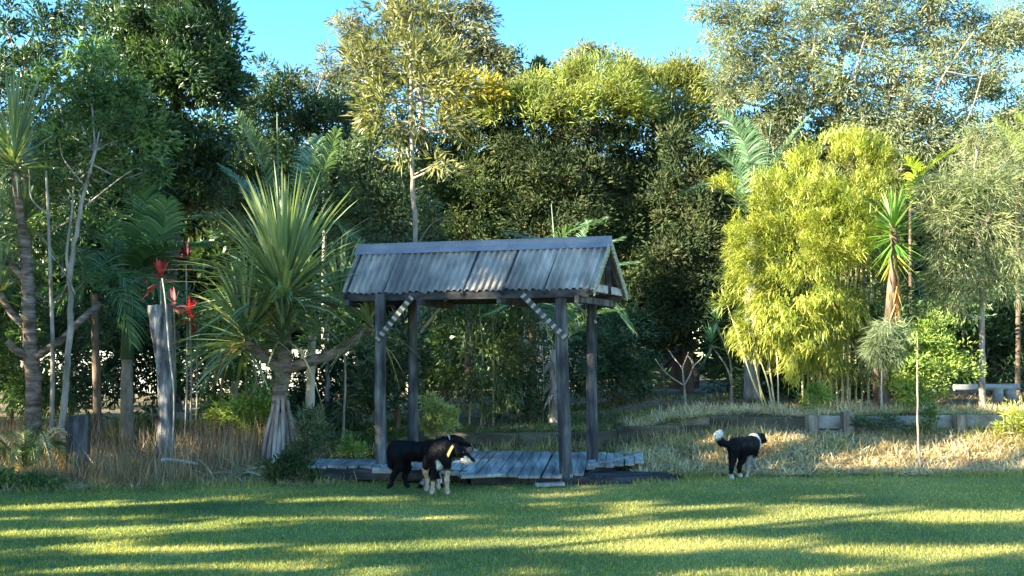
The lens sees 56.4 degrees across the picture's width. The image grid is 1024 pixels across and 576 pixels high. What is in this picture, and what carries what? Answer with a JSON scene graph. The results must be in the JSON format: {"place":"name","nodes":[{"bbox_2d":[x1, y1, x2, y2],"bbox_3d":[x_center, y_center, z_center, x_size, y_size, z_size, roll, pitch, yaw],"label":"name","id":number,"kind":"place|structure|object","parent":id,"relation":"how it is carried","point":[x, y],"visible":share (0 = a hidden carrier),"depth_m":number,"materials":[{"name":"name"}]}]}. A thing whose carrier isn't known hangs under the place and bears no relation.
{"place":"outdoors","nodes":[
{"label":"outdoors","id":0,"kind":"place"},
{"bbox_2d":[0,473,1023,575],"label":"lawn","id":1,"kind":"structure","parent":0,"point":[518,542],"depth_m":8.56,"materials":[{"name":"green plant"}]},
{"bbox_2d":[386,434,471,488],"bbox_3d":[-0.994,2.066,11.322,1.019,0.662,0.338,0,-4,0],"label":"dog","id":2,"kind":"object","parent":1,"relation":"on","point":[402,455],"visible":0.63,"depth_m":11.24},
{"bbox_2d":[420,439,474,495],"bbox_3d":[-0.834,2.040,10.913,0.446,0.643,0.814,4,-5,-40],"label":"dog","id":3,"kind":"object","parent":1,"relation":"on","point":[437,454],"visible":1,"depth_m":10.72},
{"bbox_2d":[10,467,1023,496],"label":"edge grass","id":4,"kind":"structure","parent":1,"relation":"on","point":[638,482],"depth_m":11.55,"materials":[{"name":"green plant"}]},
{"bbox_2d":[0,359,1023,492],"bbox_3d":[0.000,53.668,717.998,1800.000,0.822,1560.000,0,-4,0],"label":"ground","id":5,"kind":"structure","parent":0,"point":[673,391],"depth_m":18.71,"materials":[{"name":"soil"}]},
{"bbox_2d":[0,464,70,490],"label":"green mound","id":6,"kind":"object","parent":5,"relation":"on","point":[24,477],"visible":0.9,"depth_m":11.20,"materials":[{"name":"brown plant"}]},
{"bbox_2d":[0,275,85,435],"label":"shade shrub","id":7,"kind":"object","parent":5,"relation":"on","point":[14,393],"visible":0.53,"depth_m":15.08,"materials":[{"name":"green plant"}]},
{"bbox_2d":[0,425,93,472],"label":"cycad","id":8,"kind":"object","parent":5,"relation":"on","point":[38,442],"visible":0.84,"depth_m":11.95,"materials":[{"name":"plant"}]},
{"bbox_2d":[0,63,119,444],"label":"screw pine","id":9,"kind":"object","parent":5,"relation":"on","point":[14,153],"visible":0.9,"depth_m":13.56,"materials":[{"name":"green plant"}]},
{"bbox_2d":[0,0,122,403],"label":"sparse tree","id":10,"kind":"object","parent":5,"relation":"on","point":[25,55],"visible":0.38,"depth_m":24.30,"materials":[{"name":"green plant"}]},
{"bbox_2d":[2,274,120,422],"bbox_3d":[-7.857,1.097,16.540,2.156,2.830,2.117,3,-5,-34],"label":"shade shrub","id":11,"kind":"object","parent":5,"relation":"on","point":[61,327],"visible":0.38,"depth_m":16.29,"materials":[{"name":"green plant"}]},
{"bbox_2d":[0,143,141,390],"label":"tree","id":12,"kind":"object","parent":5,"relation":"on","point":[95,245],"visible":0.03,"depth_m":33.27,"materials":[{"name":"green plant"}]},
{"bbox_2d":[64,415,90,476],"bbox_3d":[-5.542,2.033,12.184,0.308,0.815,0.300,0,-4,0],"label":"short stump","id":13,"kind":"object","parent":5,"relation":"on","point":[77,428],"visible":0.78,"depth_m":12.08,"materials":[{"name":"grey wood"}]},
{"bbox_2d":[62,277,122,351],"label":"thin tree","id":14,"kind":"object","parent":5,"relation":"on","point":[112,323],"visible":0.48,"depth_m":15.47,"materials":[{"name":"green plant"}]},
{"bbox_2d":[0,26,190,457],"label":"forked tree","id":15,"kind":"object","parent":5,"relation":"on","point":[96,96],"visible":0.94,"depth_m":14.14,"materials":[{"name":"green plant"}]},
{"bbox_2d":[42,243,151,452],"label":"palm","id":16,"kind":"object","parent":5,"relation":"on","point":[96,372],"visible":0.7,"depth_m":14.09,"materials":[{"name":"green plant"}]},
{"bbox_2d":[0,429,203,487],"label":"tall tan grass","id":17,"kind":"structure","parent":5,"relation":"on","point":[79,474],"depth_m":11.70,"materials":[{"name":"beige plant"}]},
{"bbox_2d":[0,401,267,484],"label":"tall dry stalks","id":18,"kind":"object","parent":5,"relation":"on","point":[243,447],"visible":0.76,"depth_m":12.77,"materials":[{"name":"beige plant"}]},
{"bbox_2d":[65,185,218,444],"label":"palm","id":19,"kind":"object","parent":5,"relation":"on","point":[154,224],"visible":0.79,"depth_m":14.78,"materials":[{"name":"green plant"}]},
{"bbox_2d":[73,251,211,427],"bbox_3d":[-6.713,0.851,17.427,2.820,3.389,1.943,0,-4,0],"label":"shade shrub","id":20,"kind":"object","parent":5,"relation":"on","point":[147,363],"visible":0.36,"depth_m":17.11,"materials":[{"name":"green plant"}]},
{"bbox_2d":[147,278,175,468],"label":"dead tree","id":21,"kind":"object","parent":5,"relation":"on","point":[161,324],"visible":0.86,"depth_m":12.85,"materials":[{"name":"grey wood"}]},
{"bbox_2d":[61,0,262,411],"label":"evergreen tree","id":22,"kind":"object","parent":5,"relation":"on","point":[172,53],"visible":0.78,"depth_m":21.12,"materials":[{"name":"green plant"}]},
{"bbox_2d":[98,144,236,346],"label":"tree","id":23,"kind":"object","parent":5,"relation":"on","point":[195,231],"visible":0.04,"depth_m":34.13,"materials":[{"name":"green plant"}]},
{"bbox_2d":[162,238,201,436],"bbox_3d":[-4.821,0.854,14.011,0.612,3.218,0.519,0,-4,0],"label":"cordyline","id":24,"kind":"object","parent":5,"relation":"on","point":[186,252],"visible":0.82,"depth_m":13.99,"materials":[{"name":"red plant"}]},
{"bbox_2d":[0,442,374,492],"bbox_3d":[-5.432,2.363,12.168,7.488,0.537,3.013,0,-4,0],"label":"dry grass","id":25,"kind":"structure","parent":5,"relation":"on","point":[284,480],"depth_m":11.64,"materials":[{"name":"beige plant"}]},
{"bbox_2d":[171,289,237,443],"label":"thin tree","id":26,"kind":"object","parent":5,"relation":"on","point":[198,309],"visible":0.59,"depth_m":13.84,"materials":[{"name":"green plant"}]},
{"bbox_2d":[0,411,424,478],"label":"bed weeds","id":27,"kind":"object","parent":5,"relation":"on","point":[182,422],"visible":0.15,"depth_m":15.69,"materials":[{"name":"plant"}]},
{"bbox_2d":[199,288,243,435],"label":"thin tree","id":28,"kind":"object","parent":5,"relation":"on","point":[216,325],"visible":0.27,"depth_m":14.37,"materials":[{"name":"green plant"}]},
{"bbox_2d":[178,324,274,436],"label":"palm","id":29,"kind":"object","parent":5,"relation":"on","point":[233,384],"visible":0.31,"depth_m":14.72,"materials":[{"name":"green plant"}]},
{"bbox_2d":[198,381,271,442],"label":"shade shrub","id":30,"kind":"object","parent":5,"relation":"on","point":[251,407],"visible":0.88,"depth_m":13.79,"materials":[{"name":"green plant"}]},
{"bbox_2d":[176,290,302,433],"bbox_3d":[-4.882,1.296,16.694,2.519,2.768,2.289,0,-4,0],"label":"shade shrub","id":31,"kind":"object","parent":5,"relation":"on","point":[215,394],"visible":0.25,"depth_m":16.54,"materials":[{"name":"green plant"}]},
{"bbox_2d":[191,108,365,376],"bbox_3d":[-4.159,-0.372,17.580,3.360,5.830,1.669,0,-4,0],"label":"palm","id":32,"kind":"object","parent":5,"relation":"on","point":[306,155],"visible":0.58,"depth_m":17.45,"materials":[{"name":"green plant"}]},
{"bbox_2d":[188,51,385,257],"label":"bottlebrush tree","id":33,"kind":"object","parent":5,"relation":"on","point":[308,119],"visible":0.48,"depth_m":25.03,"materials":[{"name":"green plant"}]},
{"bbox_2d":[155,164,423,465],"bbox_3d":[-3.158,0.360,13.300,3.515,4.307,3.440,2,-5,-25],"label":"screw pine","id":34,"kind":"object","parent":5,"relation":"on","point":[260,287],"visible":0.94,"depth_m":12.92,"materials":[{"name":"green plant"}]},
{"bbox_2d":[255,444,330,483],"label":"dark shrub","id":35,"kind":"object","parent":5,"relation":"on","point":[291,458],"visible":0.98,"depth_m":11.74,"materials":[{"name":"green plant"}]},
{"bbox_2d":[190,128,406,380],"bbox_3d":[-7.559,-0.408,34.158,8.045,11.034,5.086,0,-4,0],"label":"tree","id":36,"kind":"object","parent":5,"relation":"on","point":[228,241],"visible":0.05,"depth_m":33.21,"materials":[{"name":"green plant"}]},
{"bbox_2d":[284,400,337,459],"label":"olive shrub","id":37,"kind":"object","parent":5,"relation":"on","point":[314,423],"visible":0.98,"depth_m":12.70,"materials":[{"name":"green plant"}]},
{"bbox_2d":[271,277,359,445],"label":"palm","id":38,"kind":"object","parent":5,"relation":"on","point":[310,393],"visible":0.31,"depth_m":14.52,"materials":[{"name":"green plant"}]},
{"bbox_2d":[291,37,361,394],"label":"pale topped tree","id":39,"kind":"object","parent":5,"relation":"on","point":[323,77],"visible":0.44,"depth_m":29.45,"materials":[{"name":"green plant"}]},
{"bbox_2d":[304,310,359,428],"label":"thin tree","id":40,"kind":"object","parent":5,"relation":"on","point":[326,367],"visible":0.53,"depth_m":16.93,"materials":[{"name":"green plant"}]},
{"bbox_2d":[260,328,405,430],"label":"shade shrub","id":41,"kind":"object","parent":5,"relation":"on","point":[334,384],"visible":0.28,"depth_m":17.10,"materials":[{"name":"green plant"}]},
{"bbox_2d":[319,291,374,438],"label":"thin tree","id":42,"kind":"object","parent":5,"relation":"on","point":[343,337],"visible":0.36,"depth_m":14.76,"materials":[{"name":"green plant"}]},
{"bbox_2d":[334,428,369,458],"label":"green seedling","id":43,"kind":"object","parent":5,"relation":"on","point":[348,445],"visible":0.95,"depth_m":12.72,"materials":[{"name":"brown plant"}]},
{"bbox_2d":[326,306,438,430],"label":"shade shrub","id":44,"kind":"object","parent":5,"relation":"on","point":[366,385],"visible":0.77,"depth_m":15.30,"materials":[{"name":"green plant"}]},
{"bbox_2d":[313,110,452,424],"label":"tree","id":45,"kind":"object","parent":5,"relation":"on","point":[378,192],"visible":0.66,"depth_m":18.04,"materials":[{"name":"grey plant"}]},
{"bbox_2d":[314,98,478,342],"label":"shade tree","id":46,"kind":"object","parent":5,"relation":"on","point":[408,145],"visible":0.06,"depth_m":25.45,"materials":[{"name":"green plant"}]},
{"bbox_2d":[332,0,487,426],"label":"banksia tree","id":47,"kind":"object","parent":5,"relation":"on","point":[428,64],"visible":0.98,"depth_m":16.68,"materials":[{"name":"green plant"}]},
{"bbox_2d":[322,0,536,393],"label":"gum tree","id":48,"kind":"object","parent":5,"relation":"on","point":[495,55],"visible":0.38,"depth_m":31.37,"materials":[{"name":"green plant"}]},
{"bbox_2d":[418,389,461,438],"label":"bright shrub","id":49,"kind":"object","parent":5,"relation":"on","point":[437,410],"visible":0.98,"depth_m":13.67,"materials":[{"name":"green plant"}]},
{"bbox_2d":[422,49,515,394],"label":"wattle tree","id":50,"kind":"object","parent":5,"relation":"on","point":[493,87],"visible":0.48,"depth_m":22.21,"materials":[{"name":"green plant"}]},
{"bbox_2d":[400,304,545,425],"bbox_3d":[-0.628,1.078,15.860,2.740,2.566,1.803,0,-4,0],"label":"shade bamboo","id":51,"kind":"object","parent":5,"relation":"on","point":[453,390],"visible":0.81,"depth_m":15.71,"materials":[{"name":"green plant"}]},
{"bbox_2d":[302,451,643,486],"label":"timber deck","id":52,"kind":"structure","parent":5,"relation":"on","point":[499,467],"depth_m":11.99,"materials":[{"name":"grey wood"}]},
{"bbox_2d":[342,236,628,480],"bbox_3d":[-0.344,0.925,12.510,3.671,3.125,1.508,-1,-4,11],"label":"garden shelter","id":53,"kind":"object","parent":52,"relation":"on","point":[560,272],"visible":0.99,"depth_m":12.26,"materials":[{"name":"corrugated metal"},{"name":"weathered timber"},{"name":"dark timber"}]},
{"bbox_2d":[395,98,554,402],"bbox_3d":[-1.033,-1.039,22.959,4.252,7.618,3.205,0,-4,0],"label":"hedge tree","id":54,"kind":"object","parent":5,"relation":"on","point":[473,205],"visible":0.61,"depth_m":22.61,"materials":[{"name":"green plant"}]},
{"bbox_2d":[402,141,606,391],"bbox_3d":[-0.258,-0.520,34.375,7.452,10.786,5.815,0,-4,0],"label":"tree","id":55,"kind":"object","parent":5,"relation":"on","point":[478,345],"visible":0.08,"depth_m":32.87,"materials":[{"name":"green plant"}]},
{"bbox_2d":[323,410,700,476],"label":"bank weeds","id":56,"kind":"object","parent":5,"relation":"on","point":[472,429],"visible":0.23,"depth_m":14.61,"materials":[{"name":"green plant"}]},
{"bbox_2d":[477,337,554,421],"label":"shade shrub","id":57,"kind":"object","parent":5,"relation":"on","point":[530,407],"visible":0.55,"depth_m":17.12,"materials":[{"name":"green plant"}]},
{"bbox_2d":[500,42,556,360],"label":"dark gum tree","id":58,"kind":"object","parent":5,"relation":"on","point":[541,60],"visible":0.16,"depth_m":33.40,"materials":[{"name":"green plant"}]},
{"bbox_2d":[457,63,603,394],"bbox_3d":[0.751,-1.365,22.473,3.262,8.210,3.519,-3,-5,37],"label":"feathery tree","id":59,"kind":"object","parent":5,"relation":"on","point":[526,93],"visible":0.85,"depth_m":22.22,"materials":[{"name":"green plant"}]},
{"bbox_2d":[330,409,778,471],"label":"bank dry weeds","id":60,"kind":"object","parent":5,"relation":"on","point":[547,429],"visible":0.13,"depth_m":14.53,"materials":[{"name":"beige plant"}]},
{"bbox_2d":[483,203,641,426],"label":"palm","id":61,"kind":"object","parent":5,"relation":"on","point":[551,386],"visible":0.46,"depth_m":15.43,"materials":[{"name":"green plant"}]},
{"bbox_2d":[486,93,652,349],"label":"hedge tree","id":62,"kind":"object","parent":5,"relation":"on","point":[548,178],"visible":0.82,"depth_m":22.09,"materials":[{"name":"green plant"}]},
{"bbox_2d":[362,388,817,437],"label":"grass","id":63,"kind":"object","parent":5,"relation":"on","point":[604,419],"visible":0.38,"depth_m":17.49,"materials":[{"name":"plant"}]},
{"bbox_2d":[537,45,671,394],"bbox_3d":[2.159,-1.675,23.047,3.169,8.693,3.544,0,-4,0],"label":"feathery tree","id":64,"kind":"object","parent":5,"relation":"on","point":[616,82],"visible":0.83,"depth_m":22.34,"materials":[{"name":"green plant"}]},
{"bbox_2d":[537,471,672,485],"bbox_3d":[1.090,2.402,12.045,1.868,0.105,0.829,2,-5,-23],"label":"dark sleeper step","id":65,"kind":"object","parent":5,"relation":"on","point":[619,477],"visible":0.69,"depth_m":11.80,"materials":[{"name":"grey wood"}]},
{"bbox_2d":[553,37,659,78],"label":"gum tree","id":66,"kind":"object","parent":5,"relation":"on","point":[587,46],"visible":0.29,"depth_m":34.55,"materials":[{"name":"green plant"}]},
{"bbox_2d":[547,296,671,405],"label":"shade shrub","id":67,"kind":"object","parent":5,"relation":"on","point":[609,355],"visible":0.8,"depth_m":19.72,"materials":[{"name":"green plant"}]},
{"bbox_2d":[559,101,705,390],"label":"hedge tree","id":68,"kind":"object","parent":5,"relation":"on","point":[631,166],"visible":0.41,"depth_m":22.64,"materials":[{"name":"green plant"}]},
{"bbox_2d":[579,155,726,378],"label":"tree","id":69,"kind":"object","parent":5,"relation":"on","point":[695,356],"visible":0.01,"depth_m":35.29,"materials":[{"name":"green plant"}]},
{"bbox_2d":[607,111,744,392],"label":"hedge tree","id":70,"kind":"object","parent":5,"relation":"on","point":[675,326],"visible":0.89,"depth_m":21.49,"materials":[{"name":"leaf"},{"name":"brown bark"}]},
{"bbox_2d":[652,347,705,387],"bbox_3d":[4.376,2.154,25.145,1.351,1.203,1.430,0,-4,0],"label":"garden hut","id":71,"kind":"object","parent":5,"relation":"on","point":[675,372],"visible":0.48,"depth_m":24.89,"materials":[{"name":"wood"}]},
{"bbox_2d":[622,47,746,387],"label":"feathery tree","id":72,"kind":"object","parent":5,"relation":"on","point":[671,77],"visible":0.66,"depth_m":24.41,"materials":[{"name":"green plant"}]},
{"bbox_2d":[420,411,1017,451],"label":"retaining wall","id":73,"kind":"structure","parent":5,"relation":"on","point":[810,422],"depth_m":14.42,"materials":[{"name":"concrete"}]},
{"bbox_2d":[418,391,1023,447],"bbox_3d":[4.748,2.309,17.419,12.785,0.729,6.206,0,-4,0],"label":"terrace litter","id":74,"kind":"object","parent":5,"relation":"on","point":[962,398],"visible":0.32,"depth_m":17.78,"materials":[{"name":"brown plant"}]},
{"bbox_2d":[713,430,766,479],"bbox_3d":[3.074,2.170,12.427,1.200,0.693,0.294,4,-6,-42],"label":"dog","id":75,"kind":"object","parent":5,"relation":"on","point":[743,450],"visible":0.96,"depth_m":12.23},
{"bbox_2d":[705,283,778,407],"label":"thin bamboo","id":76,"kind":"object","parent":5,"relation":"on","point":[761,395],"visible":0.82,"depth_m":15.88,"materials":[{"name":"green plant"}]},
{"bbox_2d":[695,313,789,398],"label":"shade shrub","id":77,"kind":"object","parent":5,"relation":"on","point":[735,363],"visible":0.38,"depth_m":21.80,"materials":[{"name":"green plant"}]},
{"bbox_2d":[678,104,810,399],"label":"palm","id":78,"kind":"object","parent":5,"relation":"on","point":[745,157],"visible":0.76,"depth_m":18.99,"materials":[{"name":"green plant"}]},
{"bbox_2d":[470,417,1023,454],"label":"wall foot grass","id":79,"kind":"structure","parent":5,"relation":"on","point":[584,448],"depth_m":14.13,"materials":[{"name":"plant"}]},
{"bbox_2d":[681,143,814,378],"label":"tree","id":80,"kind":"object","parent":5,"relation":"on","point":[722,239],"visible":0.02,"depth_m":35.38,"materials":[{"name":"green plant"}]},
{"bbox_2d":[710,101,838,391],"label":"shade tree","id":81,"kind":"object","parent":5,"relation":"on","point":[723,130],"visible":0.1,"depth_m":22.21,"materials":[{"name":"green plant"}]},
{"bbox_2d":[572,420,1023,462],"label":"bank grass","id":82,"kind":"structure","parent":5,"relation":"on","point":[858,455],"depth_m":13.66,"materials":[{"name":"plant"}]},
{"bbox_2d":[703,120,906,406],"bbox_3d":[5.197,-0.470,16.051,3.658,5.127,2.050,1,-4,-16],"label":"yellow bamboo","id":83,"kind":"object","parent":5,"relation":"on","point":[802,320],"visible":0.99,"depth_m":15.94,"materials":[{"name":"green plant"}]},
{"bbox_2d":[795,380,840,411],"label":"shrub","id":84,"kind":"object","parent":5,"relation":"on","point":[815,393],"visible":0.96,"depth_m":14.87,"materials":[{"name":"green plant"}]},
{"bbox_2d":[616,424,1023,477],"bbox_3d":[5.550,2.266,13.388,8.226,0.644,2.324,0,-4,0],"label":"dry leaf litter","id":85,"kind":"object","parent":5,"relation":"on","point":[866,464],"visible":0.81,"depth_m":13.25,"materials":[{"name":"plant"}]},
{"bbox_2d":[617,396,1023,443],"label":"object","id":86,"kind":"object","parent":5,"relation":"on","point":[781,410],"visible":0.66,"depth_m":14.78,"materials":[{"name":"beige plant"}]},
{"bbox_2d":[743,270,956,401],"bbox_3d":[6.754,1.119,19.570,4.184,3.207,1.964,0,-4,0],"label":"shade shrub","id":87,"kind":"object","parent":5,"relation":"on","point":[789,386],"visible":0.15,"depth_m":19.25,"materials":[{"name":"green plant"}]},
{"bbox_2d":[678,0,1023,391],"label":"gum tree","id":88,"kind":"object","parent":5,"relation":"on","point":[987,84],"visible":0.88,"depth_m":21.88,"materials":[{"name":"green plant"}]},
{"bbox_2d":[775,101,934,351],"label":"shade tree","id":89,"kind":"object","parent":5,"relation":"on","point":[816,133],"visible":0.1,"depth_m":22.27,"materials":[{"name":"green plant"}]},
{"bbox_2d":[794,157,936,405],"bbox_3d":[6.432,-0.176,17.433,2.887,5.022,1.779,3,-5,-34],"label":"green bamboo","id":90,"kind":"object","parent":5,"relation":"on","point":[862,371],"visible":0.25,"depth_m":17.30,"materials":[{"name":"green plant"}]},
{"bbox_2d":[775,152,974,380],"bbox_3d":[13.042,-0.384,34.789,8.224,10.669,5.322,0,-4,0],"label":"tree","id":91,"kind":"object","parent":5,"relation":"on","point":[919,245],"visible":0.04,"depth_m":33.32,"materials":[{"name":"green plant"}]},
{"bbox_2d":[844,258,925,406],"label":"red barked tree","id":92,"kind":"object","parent":5,"relation":"on","point":[879,310],"visible":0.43,"depth_m":16.33,"materials":[{"name":"brown plant"}]},
{"bbox_2d":[855,309,919,409],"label":"wispy plant","id":93,"kind":"object","parent":5,"relation":"on","point":[881,348],"visible":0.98,"depth_m":14.97,"materials":[{"name":"green plant"}]},
{"bbox_2d":[849,410,926,436],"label":"wall weed","id":94,"kind":"object","parent":5,"relation":"on","point":[867,423],"depth_m":14.11,"materials":[{"name":"green plant"}]},
{"bbox_2d":[851,185,937,408],"bbox_3d":[6.129,0.157,15.315,1.235,3.761,1.318,0,-4,0],"label":"yucca","id":95,"kind":"object","parent":5,"relation":"on","point":[893,250],"visible":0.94,"depth_m":15.29,"materials":[{"name":"green plant"}]},
{"bbox_2d":[819,397,1023,455],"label":"yellow grass","id":96,"kind":"structure","parent":5,"relation":"on","point":[977,430],"depth_m":14.18,"materials":[{"name":"yellow plant"}]},
{"bbox_2d":[875,306,986,410],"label":"light green shrub","id":97,"kind":"object","parent":5,"relation":"on","point":[932,369],"visible":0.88,"depth_m":15.09,"materials":[{"name":"green plant"}]},
{"bbox_2d":[900,136,973,326],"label":"palm","id":98,"kind":"object","parent":5,"relation":"on","point":[908,160],"visible":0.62,"depth_m":19.56,"materials":[{"name":"green plant"}]},
{"bbox_2d":[872,91,1023,339],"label":"shade tree","id":99,"kind":"object","parent":5,"relation":"on","point":[910,170],"visible":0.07,"depth_m":24.18,"materials":[{"name":"green plant"}]},
{"bbox_2d":[898,270,1023,394],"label":"dark shrub","id":100,"kind":"object","parent":5,"relation":"on","point":[1000,357],"visible":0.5,"depth_m":20.63,"materials":[{"name":"green plant"}]},
{"bbox_2d":[899,112,1023,407],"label":"weeping tree","id":101,"kind":"object","parent":5,"relation":"on","point":[993,178],"visible":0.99,"depth_m":16.70,"materials":[{"name":"green plant"}]},
{"bbox_2d":[922,141,1007,287],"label":"tree","id":102,"kind":"object","parent":5,"relation":"on","point":[972,242],"visible":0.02,"depth_m":35.05,"materials":[{"name":"green plant"}]},
{"bbox_2d":[953,384,1019,401],"bbox_3d":[9.398,2.098,18.899,1.278,0.408,0.208,0,-4,0],"label":"log bench","id":103,"kind":"object","parent":5,"relation":"on","point":[1009,389],"visible":0.77,"depth_m":18.85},
{"bbox_2d":[964,197,1023,377],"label":"tree","id":104,"kind":"object","parent":5,"relation":"on","point":[996,246],"visible":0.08,"depth_m":33.87,"materials":[{"name":"green plant"}]},
{"bbox_2d":[977,112,1023,394],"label":"palm","id":105,"kind":"object","parent":5,"relation":"on","point":[1018,335],"visible":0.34,"depth_m":20.00,"materials":[{"name":"green plant"}]},
{"bbox_2d":[990,395,1023,436],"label":"yellow shrub","id":106,"kind":"object","parent":5,"relation":"on","point":[1017,420],"visible":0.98,"depth_m":13.96,"materials":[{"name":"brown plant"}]},
{"bbox_2d":[0,0,1023,357],"label":"sky","id":107,"kind":"structure","parent":0,"point":[290,31],"materials":[{"name":"blue"}]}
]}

